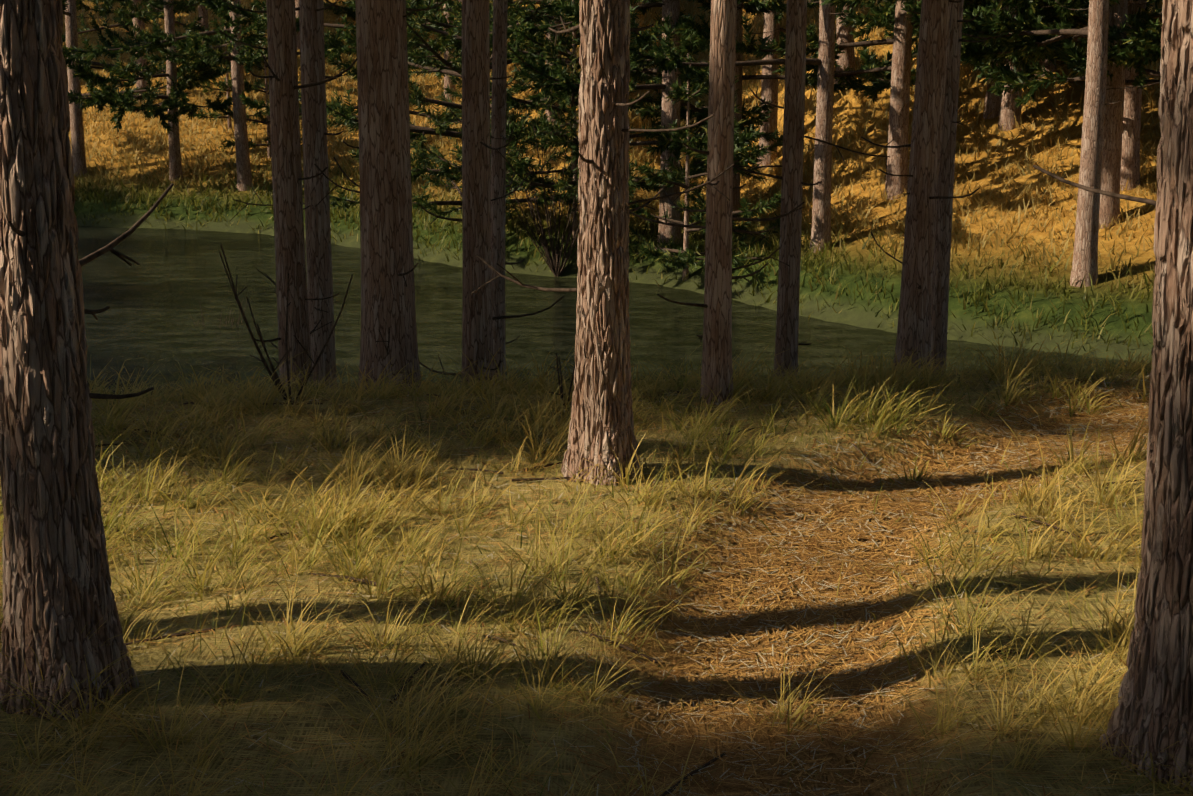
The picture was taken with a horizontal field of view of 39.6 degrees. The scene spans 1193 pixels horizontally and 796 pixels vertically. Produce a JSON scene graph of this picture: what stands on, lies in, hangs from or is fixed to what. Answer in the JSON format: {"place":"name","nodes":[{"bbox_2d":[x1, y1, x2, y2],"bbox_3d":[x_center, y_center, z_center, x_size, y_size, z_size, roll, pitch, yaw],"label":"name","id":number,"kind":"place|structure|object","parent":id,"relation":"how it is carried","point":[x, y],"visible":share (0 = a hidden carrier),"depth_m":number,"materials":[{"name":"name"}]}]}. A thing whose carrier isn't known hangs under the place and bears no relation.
{"place":"outdoors","nodes":[
{"label":"outdoors","id":0,"kind":"place"},
{"bbox_2d":[0,0,1192,795],"bbox_3d":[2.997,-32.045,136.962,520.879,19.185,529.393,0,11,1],"label":"ground","id":1,"kind":"structure","parent":0,"point":[856,314],"depth_m":5.67,"materials":[{"name":"brown soil"}]},
{"bbox_2d":[0,330,1192,795],"bbox_3d":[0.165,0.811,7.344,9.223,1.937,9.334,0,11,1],"label":"grass","id":2,"kind":"structure","parent":1,"relation":"on","point":[860,380],"depth_m":5.81,"materials":[{"name":"plant"}]},
{"bbox_2d":[0,0,1192,790],"bbox_3d":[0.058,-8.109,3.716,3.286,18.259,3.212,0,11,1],"label":"tree trunks","id":3,"kind":"object","parent":1,"relation":"on","point":[58,596],"visible":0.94,"depth_m":4.13,"materials":[{"name":"brown plant"}]},
{"bbox_2d":[0,370,1192,795],"bbox_3d":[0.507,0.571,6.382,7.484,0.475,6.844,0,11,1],"label":"needle litter","id":4,"kind":"object","parent":1,"relation":"on","point":[876,536],"visible":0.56,"depth_m":5.44,"materials":[{"name":"brown plant"}]},
{"bbox_2d":[63,0,1162,373],"bbox_3d":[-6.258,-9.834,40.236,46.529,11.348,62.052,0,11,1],"label":"grass","id":5,"kind":"structure","parent":1,"relation":"on","point":[419,78],"depth_m":32.61,"materials":[{"name":"yellow plant"}]},
{"bbox_2d":[77,226,1147,400],"bbox_3d":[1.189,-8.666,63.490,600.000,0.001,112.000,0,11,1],"label":"pond water","id":6,"kind":"structure","parent":0,"point":[143,323],"depth_m":24.69,"materials":[{"name":"green liquid"}]}
]}

